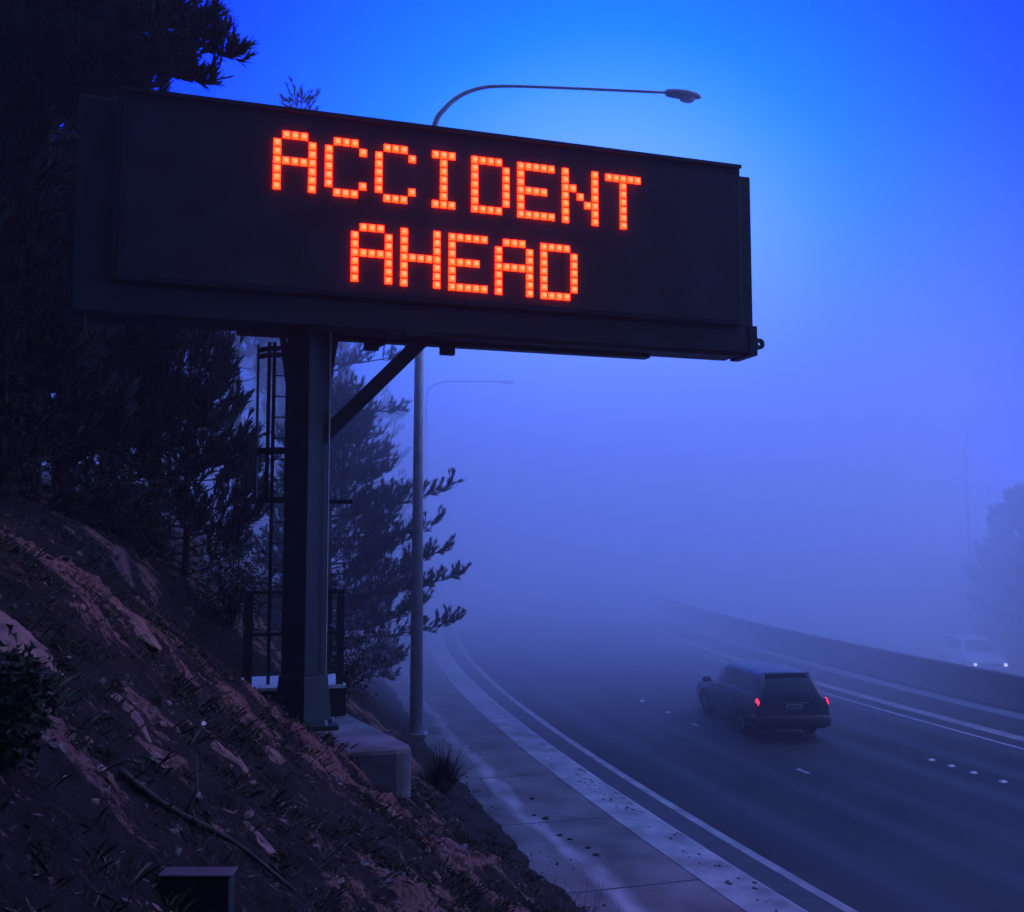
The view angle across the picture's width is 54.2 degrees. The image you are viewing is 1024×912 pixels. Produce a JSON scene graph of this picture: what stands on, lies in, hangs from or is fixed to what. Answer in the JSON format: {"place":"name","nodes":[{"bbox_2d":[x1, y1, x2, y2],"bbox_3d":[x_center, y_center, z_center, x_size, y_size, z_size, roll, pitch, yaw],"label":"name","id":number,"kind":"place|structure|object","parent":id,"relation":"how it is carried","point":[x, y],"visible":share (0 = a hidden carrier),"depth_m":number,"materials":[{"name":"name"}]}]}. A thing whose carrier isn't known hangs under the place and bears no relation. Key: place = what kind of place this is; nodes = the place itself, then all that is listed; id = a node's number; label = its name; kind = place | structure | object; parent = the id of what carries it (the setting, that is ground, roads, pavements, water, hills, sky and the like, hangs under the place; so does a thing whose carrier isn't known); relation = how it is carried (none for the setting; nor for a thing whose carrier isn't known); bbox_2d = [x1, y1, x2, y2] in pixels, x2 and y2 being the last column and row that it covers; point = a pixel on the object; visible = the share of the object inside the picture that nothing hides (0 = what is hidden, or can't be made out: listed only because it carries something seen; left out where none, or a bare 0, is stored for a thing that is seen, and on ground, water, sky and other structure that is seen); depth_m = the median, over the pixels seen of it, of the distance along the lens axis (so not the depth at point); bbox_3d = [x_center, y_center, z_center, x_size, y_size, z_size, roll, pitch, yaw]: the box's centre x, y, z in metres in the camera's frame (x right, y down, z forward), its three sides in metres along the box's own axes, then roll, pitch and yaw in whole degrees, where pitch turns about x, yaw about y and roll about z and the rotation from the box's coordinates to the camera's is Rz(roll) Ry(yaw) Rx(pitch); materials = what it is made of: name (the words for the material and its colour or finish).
{"place":"outdoors","nodes":[
{"label":"outdoors","id":0,"kind":"place"},
{"bbox_2d":[0,362,124,504],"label":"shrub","id":1,"kind":"object","parent":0,"point":[6,461],"visible":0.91,"depth_m":14.36,"materials":[{"name":"green plant"}]},
{"bbox_2d":[254,338,359,451],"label":"pine tree","id":2,"kind":"object","parent":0,"point":[281,382],"visible":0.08,"depth_m":34.58,"materials":[{"name":"green plant"}]},
{"bbox_2d":[0,456,1023,911],"bbox_3d":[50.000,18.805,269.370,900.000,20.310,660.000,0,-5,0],"label":"ground","id":3,"kind":"structure","parent":0,"point":[912,592],"depth_m":9.79,"materials":[{"name":"soil"}]},
{"bbox_2d":[0,610,66,677],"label":"boulder","id":4,"kind":"object","parent":3,"relation":"on","point":[24,635],"visible":0.34,"depth_m":6.07,"materials":[{"name":"stone"}]},
{"bbox_2d":[0,623,76,775],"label":"shrub","id":5,"kind":"object","parent":3,"relation":"on","point":[24,696],"visible":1,"depth_m":4.08,"materials":[{"name":"green plant"}]},
{"bbox_2d":[0,141,149,522],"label":"pine tree","id":6,"kind":"object","parent":3,"relation":"on","point":[65,350],"visible":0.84,"depth_m":15.52,"materials":[{"name":"green plant"}]},
{"bbox_2d":[0,0,170,435],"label":"pine tree","id":7,"kind":"object","parent":3,"relation":"on","point":[125,345],"visible":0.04,"depth_m":18.99,"materials":[{"name":"green plant"}]},
{"bbox_2d":[7,34,173,475],"bbox_3d":[-12.428,-7.803,25.914,7.696,16.926,7.098,3,-6,-34],"label":"pine tree","id":8,"kind":"object","parent":3,"relation":"on","point":[60,127],"depth_m":24.99,"materials":[{"name":"green plant"}]},
{"bbox_2d":[2,23,187,493],"bbox_3d":[-10.461,-5.895,23.161,5.871,13.878,6.037,0,-5,0],"label":"pine tree","id":9,"kind":"object","parent":3,"relation":"on","point":[68,124],"visible":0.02,"depth_m":22.23,"materials":[{"name":"green plant"}]},
{"bbox_2d":[11,181,228,520],"bbox_3d":[-8.306,-2.447,20.647,4.935,7.833,4.851,-2,-5,22],"label":"pine tree","id":10,"kind":"object","parent":3,"relation":"on","point":[142,390],"visible":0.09,"depth_m":19.40,"materials":[{"name":"green plant"}]},
{"bbox_2d":[0,0,260,504],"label":"pine tree","id":11,"kind":"object","parent":3,"relation":"on","point":[49,34],"visible":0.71,"depth_m":15.87,"materials":[{"name":"green plant"}]},
{"bbox_2d":[111,693,151,742],"bbox_3d":[-2.436,1.686,6.290,0.476,0.146,0.242,40,9,19],"label":"rock","id":12,"kind":"object","parent":3,"relation":"on","point":[136,717],"visible":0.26,"depth_m":6.31,"materials":[{"name":"grey stone"}]},
{"bbox_2d":[44,432,219,562],"bbox_3d":[-6.550,0.698,17.410,2.816,2.321,2.685,4,-7,-43],"label":"shrub","id":13,"kind":"object","parent":3,"relation":"on","point":[132,516],"visible":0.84,"depth_m":17.20,"materials":[{"name":"green plant"}]},
{"bbox_2d":[115,605,161,654],"bbox_3d":[-3.432,1.572,9.087,0.680,0.171,0.249,39,6,15],"label":"rock","id":14,"kind":"object","parent":3,"relation":"on","point":[141,628],"visible":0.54,"depth_m":9.05,"materials":[{"name":"stone"}]},
{"bbox_2d":[153,751,169,767],"bbox_3d":[-2.149,1.895,6.087,0.442,0.112,0.218,39,8,17],"label":"rock","id":15,"kind":"object","parent":3,"relation":"on","point":[158,755],"visible":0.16,"depth_m":6.08,"materials":[{"name":"stone"}]},
{"bbox_2d":[122,330,208,482],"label":"pine tree","id":16,"kind":"object","parent":3,"relation":"on","point":[162,458],"depth_m":43.42,"materials":[{"name":"green plant"}]},
{"bbox_2d":[74,326,283,577],"bbox_3d":[-6.255,-0.679,19.602,3.590,6.366,3.754,0,-5,0],"label":"pine tree","id":17,"kind":"object","parent":3,"relation":"on","point":[234,455],"visible":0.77,"depth_m":19.00,"materials":[{"name":"green plant"}]},
{"bbox_2d":[120,332,243,503],"bbox_3d":[-13.497,-5.819,38.841,6.738,15.789,6.078,0,-5,0],"label":"pine tree","id":18,"kind":"object","parent":3,"relation":"on","point":[188,376],"depth_m":38.20,"materials":[{"name":"green plant"}]},
{"bbox_2d":[157,867,237,911],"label":"utility box","id":19,"kind":"object","parent":3,"relation":"on","point":[212,889],"visible":1,"depth_m":4.46,"materials":[{"name":"grey metal"}]},
{"bbox_2d":[118,755,292,890],"bbox_3d":[-1.688,2.022,5.490,0.924,0.737,0.325,2,-5,-25],"label":"fallen branch","id":20,"kind":"object","parent":3,"relation":"on","point":[140,787],"visible":0.98,"depth_m":5.52,"materials":[{"name":"brown wood"}]},
{"bbox_2d":[161,511,282,634],"bbox_3d":[-4.941,2.023,17.508,2.242,2.135,2.659,2,-5,-22],"label":"shrub","id":21,"kind":"object","parent":3,"relation":"on","point":[235,588],"visible":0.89,"depth_m":17.38,"materials":[{"name":"green plant"}]},
{"bbox_2d":[203,727,249,776],"bbox_3d":[-2.205,2.272,7.552,0.685,0.162,0.273,39,8,17],"label":"rock","id":22,"kind":"object","parent":3,"relation":"on","point":[227,753],"visible":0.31,"depth_m":7.51,"materials":[{"name":"stone"}]},
{"bbox_2d":[195,331,283,568],"bbox_3d":[-8.755,-3.610,31.323,4.749,14.800,5.315,3,-6,-32],"label":"pine tree","id":23,"kind":"object","parent":3,"relation":"on","point":[249,351],"visible":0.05,"depth_m":31.05,"materials":[{"name":"green plant"}]},
{"bbox_2d":[223,808,277,855],"bbox_3d":[-1.604,2.298,6.016,0.484,0.135,0.253,39,0,8],"label":"rock","id":24,"kind":"object","parent":3,"relation":"on","point":[267,846],"visible":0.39,"depth_m":6.00,"materials":[{"name":"stone"}]},
{"bbox_2d":[252,737,285,764],"bbox_3d":[-2.071,2.599,8.558,0.589,0.161,0.235,40,9,18],"label":"rock","id":25,"kind":"object","parent":3,"relation":"on","point":[274,754],"visible":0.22,"depth_m":8.52,"materials":[{"name":"stone"}]},
{"bbox_2d":[207,337,334,530],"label":"pine tree","id":26,"kind":"object","parent":3,"relation":"on","point":[252,373],"visible":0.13,"depth_m":48.35,"materials":[{"name":"green plant"}]},
{"bbox_2d":[0,523,543,911],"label":"rubble","id":27,"kind":"object","parent":3,"relation":"on","point":[247,815],"visible":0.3,"depth_m":7.62,"materials":[{"name":"brown stone"}]},
{"bbox_2d":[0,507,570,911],"bbox_3d":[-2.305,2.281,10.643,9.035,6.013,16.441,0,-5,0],"label":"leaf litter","id":28,"kind":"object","parent":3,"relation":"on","point":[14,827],"visible":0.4,"depth_m":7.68,"materials":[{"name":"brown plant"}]},
{"bbox_2d":[241,586,345,716],"bbox_3d":[-3.167,2.945,14.388,1.392,2.065,1.200,2,-5,-18],"label":"landing","id":29,"kind":"object","parent":3,"relation":"on","point":[337,689],"visible":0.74,"depth_m":14.00,"materials":[{"name":"metal"}]},
{"bbox_2d":[0,504,597,911],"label":"ground cover","id":30,"kind":"object","parent":3,"relation":"on","point":[57,699],"visible":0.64,"depth_m":8.02,"materials":[{"name":"brown soil"}]},
{"bbox_2d":[253,74,411,460],"bbox_3d":[-4.585,-2.744,26.385,4.740,15.219,2.505,-2,-5,21],"label":"pine tree","id":31,"kind":"object","parent":3,"relation":"on","point":[355,359],"visible":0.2,"depth_m":25.87,"materials":[{"name":"green plant"}]},
{"bbox_2d":[239,367,471,682],"bbox_3d":[-3.921,1.631,24.938,6.042,7.764,4.674,0,-5,0],"label":"pine tree","id":32,"kind":"object","parent":3,"relation":"on","point":[374,543],"visible":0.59,"depth_m":24.04,"materials":[{"name":"green plant"}]},
{"bbox_2d":[326,612,392,704],"bbox_3d":[-3.183,3.853,19.069,1.852,1.734,2.396,0,-5,0],"label":"shrub","id":33,"kind":"object","parent":3,"relation":"on","point":[348,670],"visible":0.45,"depth_m":19.09,"materials":[{"name":"green plant"}]},
{"bbox_2d":[313,714,410,797],"bbox_3d":[-3.222,4.217,13.171,2.507,1.295,4.257,2,-5,-27],"label":"concrete footing","id":34,"kind":"object","parent":3,"relation":"on","point":[384,756],"visible":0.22,"depth_m":11.83,"materials":[{"name":"grey concrete"}]},
{"bbox_2d":[53,86,764,730],"bbox_3d":[-1.169,-0.351,14.516,10.094,8.325,1.977,2,-5,-18],"label":"message sign","id":35,"kind":"object","parent":34,"relation":"on","point":[309,238],"visible":0.98,"depth_m":13.55,"materials":[{"name":"metal"}]},
{"bbox_2d":[331,383,412,588],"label":"pine tree","id":36,"kind":"object","parent":3,"relation":"on","point":[395,417],"visible":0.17,"depth_m":46.95,"materials":[{"name":"green plant"}]},
{"bbox_2d":[376,801,401,818],"bbox_3d":[-1.183,3.687,10.085,0.575,0.149,0.198,39,5,14],"label":"rock","id":37,"kind":"object","parent":3,"relation":"on","point":[389,809],"visible":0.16,"depth_m":10.09,"materials":[{"name":"stone"}]},
{"bbox_2d":[412,742,482,793],"bbox_3d":[-1.109,4.911,15.839,1.486,0.806,1.436,-4,-7,43],"label":"grass tuft","id":38,"kind":"object","parent":3,"relation":"on","point":[444,771],"visible":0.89,"depth_m":15.76,"materials":[{"name":"green plant"}]},
{"bbox_2d":[521,876,581,911],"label":"grass tuft","id":39,"kind":"object","parent":3,"relation":"on","point":[556,901],"visible":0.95,"depth_m":10.32,"materials":[{"name":"plant"}]},
{"bbox_2d":[383,566,745,911],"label":"footpath","id":40,"kind":"structure","parent":3,"relation":"on","point":[626,857],"depth_m":15.72,"materials":[{"name":"concrete"}]},
{"bbox_2d":[423,380,514,608],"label":"street lamp","id":41,"kind":"object","parent":40,"relation":"on","point":[507,382],"visible":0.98,"depth_m":64.23,"materials":[{"name":"metal"}]},
{"bbox_2d":[393,684,606,905],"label":"soil crumbs","id":42,"kind":"object","parent":40,"relation":"on","point":[489,798],"visible":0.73,"depth_m":16.93,"materials":[{"name":"brown soil"}]},
{"bbox_2d":[407,85,700,737],"bbox_3d":[1.220,-1.527,23.788,7.523,15.736,0.584,1,-5,-15],"label":"street lamp","id":43,"kind":"object","parent":40,"relation":"on","point":[416,649],"visible":0.89,"depth_m":22.58,"materials":[{"name":"metal"}]},
{"bbox_2d":[546,873,608,911],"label":"grass tuft","id":44,"kind":"object","parent":3,"relation":"on","point":[585,902],"visible":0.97,"depth_m":10.42,"materials":[{"name":"plant"}]},
{"bbox_2d":[643,560,1023,713],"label":"median barrier","id":45,"kind":"object","parent":3,"relation":"on","point":[995,689],"visible":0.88,"depth_m":37.59,"materials":[{"name":"concrete"}]},
{"bbox_2d":[872,416,971,564],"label":"street lamp","id":46,"kind":"object","parent":3,"relation":"on","point":[967,493],"visible":0.99,"depth_m":72.11,"materials":[{"name":"metal"}]},
{"bbox_2d":[962,482,1023,642],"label":"pine tree","id":47,"kind":"object","parent":3,"relation":"on","point":[1009,512],"visible":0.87,"depth_m":52.12,"materials":[{"name":"green plant"}]},
{"bbox_2d":[997,533,1023,644],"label":"pine tree","id":48,"kind":"object","parent":3,"relation":"on","point":[1007,619],"visible":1,"depth_m":47.22,"materials":[{"name":"green plant"}]},
{"bbox_2d":[25,0,1023,541],"label":"sky","id":49,"kind":"structure","parent":0,"point":[879,144],"materials":[{"name":"blue"}]},
{"bbox_2d":[457,567,1023,911],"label":"road","id":50,"kind":"structure","parent":0,"point":[874,810],"depth_m":21.03,"materials":[{"name":"grey asphalt"}]},
{"bbox_2d":[426,564,807,911],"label":"kerb","id":51,"kind":"structure","parent":50,"relation":"on","point":[742,893],"depth_m":16.58,"materials":[{"name":"concrete"}]},
{"bbox_2d":[462,683,777,910],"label":"kerb grit","id":52,"kind":"object","parent":51,"relation":"on","point":[726,881],"visible":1,"depth_m":15.92,"materials":[{"name":"gravel"}]},
{"bbox_2d":[442,567,843,911],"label":"gutter","id":53,"kind":"object","parent":50,"relation":"on","point":[795,893],"visible":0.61,"depth_m":17.38,"materials":[{"name":"grey concrete"}]},
{"bbox_2d":[454,567,857,911],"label":"gutter lip","id":54,"kind":"object","parent":50,"relation":"on","point":[789,875],"visible":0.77,"depth_m":16.96,"materials":[{"name":"grey concrete"}]},
{"bbox_2d":[542,644,808,773],"bbox_3d":[4.474,7.146,31.433,3.224,0.001,24.455,1,-5,-8],"label":"lane line","id":55,"kind":"object","parent":50,"relation":"on","point":[698,725],"visible":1,"depth_m":24.30,"materials":[{"name":"paint"}]},
{"bbox_2d":[696,661,830,734],"bbox_3d":[6.014,5.818,24.609,2.262,1.514,4.800,1,-5,-7],"label":"station wagon","id":56,"kind":"object","parent":50,"relation":"on","point":[749,696],"visible":1,"depth_m":22.71,"materials":[{"name":"blue paint"}]},
{"bbox_2d":[602,579,1023,749],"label":"edge line","id":57,"kind":"object","parent":50,"relation":"on","point":[820,691],"visible":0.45,"depth_m":27.56,"materials":[{"name":"paint"}]},
{"bbox_2d":[610,580,1023,741],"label":"drain strip","id":58,"kind":"object","parent":50,"relation":"on","point":[882,701],"visible":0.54,"depth_m":29.35,"materials":[{"name":"concrete"}]},
{"bbox_2d":[636,586,1023,719],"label":"barrier apron","id":59,"kind":"object","parent":50,"relation":"on","point":[641,600],"visible":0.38,"depth_m":34.51,"materials":[{"name":"concrete"}]},
{"bbox_2d":[676,577,1023,675],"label":"opposite road","id":60,"kind":"structure","parent":0,"point":[787,607],"depth_m":85.58,"materials":[{"name":"grey asphalt"}]},
{"bbox_2d":[941,631,1009,672],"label":"pale suv","id":61,"kind":"object","parent":60,"relation":"on","point":[974,650],"visible":0.78,"depth_m":45.61,"materials":[{"name":"paint"}]}
]}

